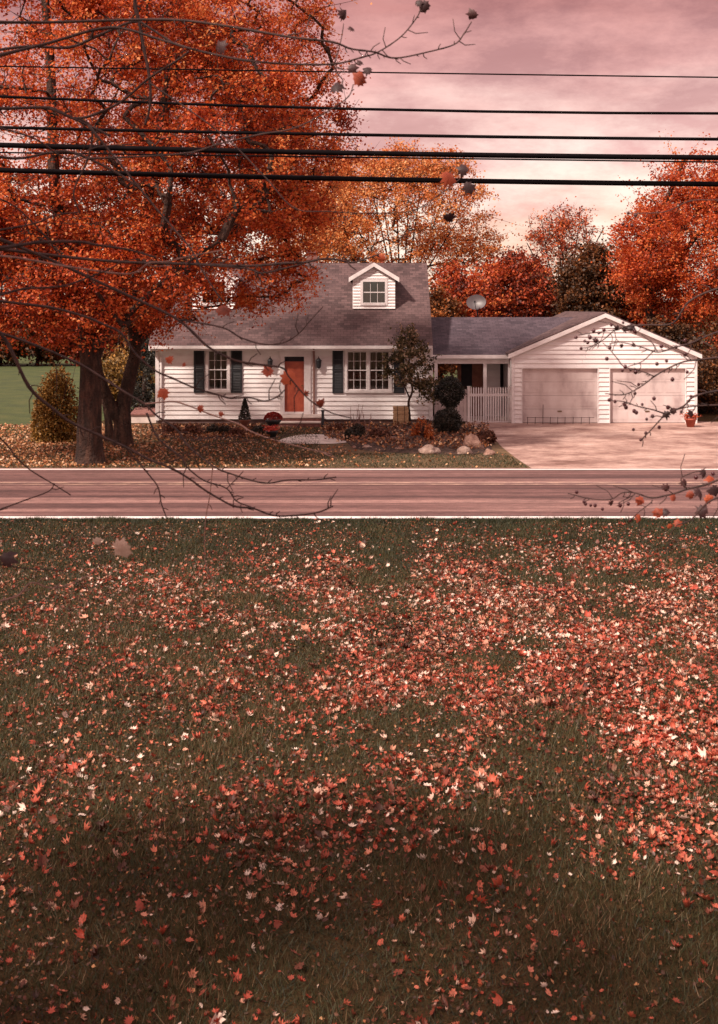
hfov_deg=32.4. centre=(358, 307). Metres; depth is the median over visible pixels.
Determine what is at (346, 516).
white edge line
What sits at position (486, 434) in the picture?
dry shrub
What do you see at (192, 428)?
bedding plant
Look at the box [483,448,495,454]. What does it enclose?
rock
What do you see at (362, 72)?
power line
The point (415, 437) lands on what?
plant
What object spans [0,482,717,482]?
yellow centre line
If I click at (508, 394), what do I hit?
picket gate
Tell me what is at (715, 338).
dark bush
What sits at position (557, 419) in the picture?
wire edging
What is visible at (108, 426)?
maple tree
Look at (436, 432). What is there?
fallen leaves
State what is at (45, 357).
field tree
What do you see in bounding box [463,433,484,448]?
rock
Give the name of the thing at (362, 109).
power line
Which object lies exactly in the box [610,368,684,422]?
garage door
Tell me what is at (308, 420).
front steps
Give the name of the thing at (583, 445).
driveway
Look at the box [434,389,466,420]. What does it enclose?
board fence
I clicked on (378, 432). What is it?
dry shrub
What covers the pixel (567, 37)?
sky
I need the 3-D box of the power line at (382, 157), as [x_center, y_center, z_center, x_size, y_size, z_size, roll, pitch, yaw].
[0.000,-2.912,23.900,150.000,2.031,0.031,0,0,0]
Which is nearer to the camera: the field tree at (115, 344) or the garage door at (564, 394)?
the garage door at (564, 394)
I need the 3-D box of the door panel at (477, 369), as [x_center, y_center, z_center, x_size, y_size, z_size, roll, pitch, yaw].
[4.293,2.950,47.625,1.020,2.500,0.150,0,0,0]
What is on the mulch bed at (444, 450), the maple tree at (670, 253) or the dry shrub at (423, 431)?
the dry shrub at (423, 431)
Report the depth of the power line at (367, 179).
24.16 m
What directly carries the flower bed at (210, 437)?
on the verge
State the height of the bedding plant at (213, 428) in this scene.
0.483 m
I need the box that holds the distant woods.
[1,294,717,351]
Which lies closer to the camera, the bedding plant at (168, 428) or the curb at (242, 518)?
the curb at (242, 518)
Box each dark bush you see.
[639,310,714,361]
[685,342,717,415]
[700,331,717,355]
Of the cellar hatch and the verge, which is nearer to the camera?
the verge
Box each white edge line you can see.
[0,469,717,469]
[0,516,717,517]
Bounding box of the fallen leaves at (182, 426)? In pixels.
[158,422,269,437]
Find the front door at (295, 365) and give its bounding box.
[285,357,303,411]
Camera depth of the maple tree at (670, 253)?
52.09 m
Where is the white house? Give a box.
[148,251,432,422]
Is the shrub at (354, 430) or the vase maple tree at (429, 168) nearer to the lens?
the shrub at (354, 430)
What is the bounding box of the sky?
[0,0,717,298]
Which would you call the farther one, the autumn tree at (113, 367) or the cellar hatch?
the autumn tree at (113, 367)
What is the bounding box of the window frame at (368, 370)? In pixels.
[344,351,391,392]
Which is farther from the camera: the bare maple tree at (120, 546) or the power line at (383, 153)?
the power line at (383, 153)
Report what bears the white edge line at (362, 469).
on the road
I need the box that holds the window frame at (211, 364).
[206,351,229,391]
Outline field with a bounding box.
[0,329,716,433]
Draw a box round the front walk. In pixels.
[280,434,345,443]
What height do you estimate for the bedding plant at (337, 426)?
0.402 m
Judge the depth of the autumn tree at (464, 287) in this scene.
55.47 m
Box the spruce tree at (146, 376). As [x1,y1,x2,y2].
[120,331,154,410]
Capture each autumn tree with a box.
[78,336,154,410]
[428,243,521,388]
[428,273,471,403]
[469,244,559,316]
[518,247,558,316]
[530,229,639,322]
[602,237,662,327]
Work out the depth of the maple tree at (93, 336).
31.98 m
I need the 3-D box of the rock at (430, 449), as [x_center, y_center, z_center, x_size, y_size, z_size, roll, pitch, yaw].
[2.037,4.056,35.616,0.666,0.288,0.514,0,0,0]
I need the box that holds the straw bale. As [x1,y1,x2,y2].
[393,406,408,424]
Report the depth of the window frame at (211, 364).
45.15 m
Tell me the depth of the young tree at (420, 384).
43.43 m
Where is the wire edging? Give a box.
[527,417,593,423]
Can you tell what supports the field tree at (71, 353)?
on the field
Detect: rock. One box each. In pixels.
[418,444,440,454]
[457,446,472,454]
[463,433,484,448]
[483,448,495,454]
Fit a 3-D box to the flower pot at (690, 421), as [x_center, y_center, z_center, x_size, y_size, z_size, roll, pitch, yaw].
[11.646,3.911,43.532,0.709,0.578,0.639,0,0,-42]
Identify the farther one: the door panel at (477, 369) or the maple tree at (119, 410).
the door panel at (477, 369)
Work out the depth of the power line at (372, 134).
24.38 m
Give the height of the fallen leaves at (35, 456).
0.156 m
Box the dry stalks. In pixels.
[350,405,371,431]
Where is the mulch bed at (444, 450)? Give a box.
[321,424,491,454]
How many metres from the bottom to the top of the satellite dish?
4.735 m
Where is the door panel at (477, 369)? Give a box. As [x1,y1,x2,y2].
[457,364,482,415]
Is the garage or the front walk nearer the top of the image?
the garage
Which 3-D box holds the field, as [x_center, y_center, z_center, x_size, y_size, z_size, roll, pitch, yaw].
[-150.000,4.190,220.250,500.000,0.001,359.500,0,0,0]
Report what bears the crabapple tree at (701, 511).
on the ground at (354, 907)
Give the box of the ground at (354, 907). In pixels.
[0,321,717,1023]
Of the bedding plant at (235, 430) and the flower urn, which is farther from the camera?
the flower urn
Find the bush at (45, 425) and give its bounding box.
[29,365,78,442]
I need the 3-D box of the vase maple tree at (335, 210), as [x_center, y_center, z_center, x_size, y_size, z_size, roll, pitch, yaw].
[-2.419,-2.763,62.932,8.618,14.126,6.197,0,0,0]
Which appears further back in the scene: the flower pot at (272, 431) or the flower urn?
the flower urn
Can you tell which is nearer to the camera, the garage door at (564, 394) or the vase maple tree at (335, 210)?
the garage door at (564, 394)
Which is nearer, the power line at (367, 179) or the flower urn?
the power line at (367, 179)
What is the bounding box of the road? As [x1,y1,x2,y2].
[0,468,717,519]
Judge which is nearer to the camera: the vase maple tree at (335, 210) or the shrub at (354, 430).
the shrub at (354, 430)
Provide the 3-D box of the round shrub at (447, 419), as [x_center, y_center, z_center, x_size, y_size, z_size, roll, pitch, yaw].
[2.895,3.722,40.538,1.079,1.077,1.148,0,0,0]
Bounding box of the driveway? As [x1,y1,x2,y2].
[465,421,717,468]
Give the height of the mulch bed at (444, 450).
0.144 m
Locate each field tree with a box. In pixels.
[0,322,37,365]
[8,319,71,365]
[34,328,116,365]
[67,327,129,359]
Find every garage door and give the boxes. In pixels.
[522,368,596,422]
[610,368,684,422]
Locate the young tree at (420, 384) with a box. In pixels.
[378,321,442,424]
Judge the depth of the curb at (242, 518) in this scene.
24.30 m
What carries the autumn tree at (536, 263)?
on the ground at (354, 907)
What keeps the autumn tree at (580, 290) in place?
on the ground at (354, 907)
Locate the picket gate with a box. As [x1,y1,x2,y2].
[467,386,510,421]
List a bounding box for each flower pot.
[262,423,279,438]
[679,412,700,426]
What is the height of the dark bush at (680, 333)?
4.547 m
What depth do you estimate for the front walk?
39.01 m
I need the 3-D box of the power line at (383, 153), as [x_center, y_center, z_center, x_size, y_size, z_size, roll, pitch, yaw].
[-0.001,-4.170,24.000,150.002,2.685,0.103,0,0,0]
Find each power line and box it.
[0,66,717,77]
[0,95,717,114]
[0,126,717,140]
[0,142,717,159]
[0,152,717,162]
[0,168,717,186]
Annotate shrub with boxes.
[344,423,366,439]
[368,427,392,436]
[410,416,433,439]
[432,406,463,432]
[433,375,466,408]
[476,429,496,443]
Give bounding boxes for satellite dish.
[466,295,485,316]
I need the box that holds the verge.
[0,424,529,467]
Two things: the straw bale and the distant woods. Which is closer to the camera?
the straw bale
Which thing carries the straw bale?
on the mulch bed at (444, 450)
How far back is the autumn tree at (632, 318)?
56.88 m
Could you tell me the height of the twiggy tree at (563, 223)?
9.951 m
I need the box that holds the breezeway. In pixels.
[431,317,573,421]
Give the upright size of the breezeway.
3.840 m
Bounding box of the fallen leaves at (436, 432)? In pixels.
[323,421,489,448]
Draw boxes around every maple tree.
[0,0,357,465]
[0,0,382,446]
[0,0,477,601]
[4,236,177,441]
[255,125,391,262]
[291,137,528,286]
[591,129,717,349]
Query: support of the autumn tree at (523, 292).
on the ground at (354, 907)
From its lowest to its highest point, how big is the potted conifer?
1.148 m
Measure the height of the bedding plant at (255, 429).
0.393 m
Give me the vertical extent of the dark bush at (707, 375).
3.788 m
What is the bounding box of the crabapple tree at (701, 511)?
[568,199,717,550]
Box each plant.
[161,422,180,431]
[182,423,203,433]
[205,423,230,433]
[229,427,244,435]
[249,425,265,434]
[326,423,343,431]
[405,435,425,440]
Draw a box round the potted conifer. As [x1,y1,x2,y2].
[238,398,250,426]
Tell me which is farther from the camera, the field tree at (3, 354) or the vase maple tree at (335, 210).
the field tree at (3, 354)
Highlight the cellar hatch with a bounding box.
[131,404,156,422]
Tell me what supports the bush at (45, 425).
on the verge
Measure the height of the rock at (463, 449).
0.254 m
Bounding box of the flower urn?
[263,412,282,432]
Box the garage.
[503,311,701,422]
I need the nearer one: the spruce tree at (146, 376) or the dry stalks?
the dry stalks
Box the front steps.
[276,410,324,426]
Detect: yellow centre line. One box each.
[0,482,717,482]
[0,484,717,484]
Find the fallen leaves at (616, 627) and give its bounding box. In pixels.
[0,517,717,1023]
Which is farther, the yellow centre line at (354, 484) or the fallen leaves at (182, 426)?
the fallen leaves at (182, 426)
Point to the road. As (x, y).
(369, 500)
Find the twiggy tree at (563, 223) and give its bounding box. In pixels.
[514,196,607,274]
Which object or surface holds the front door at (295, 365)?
in the white house
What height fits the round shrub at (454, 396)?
1.186 m
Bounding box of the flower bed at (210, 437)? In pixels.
[157,424,265,440]
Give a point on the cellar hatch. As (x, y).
(138, 414)
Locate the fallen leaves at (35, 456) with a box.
[0,423,520,467]
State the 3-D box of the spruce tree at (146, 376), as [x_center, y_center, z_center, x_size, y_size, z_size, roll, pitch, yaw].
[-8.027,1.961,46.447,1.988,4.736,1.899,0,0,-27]

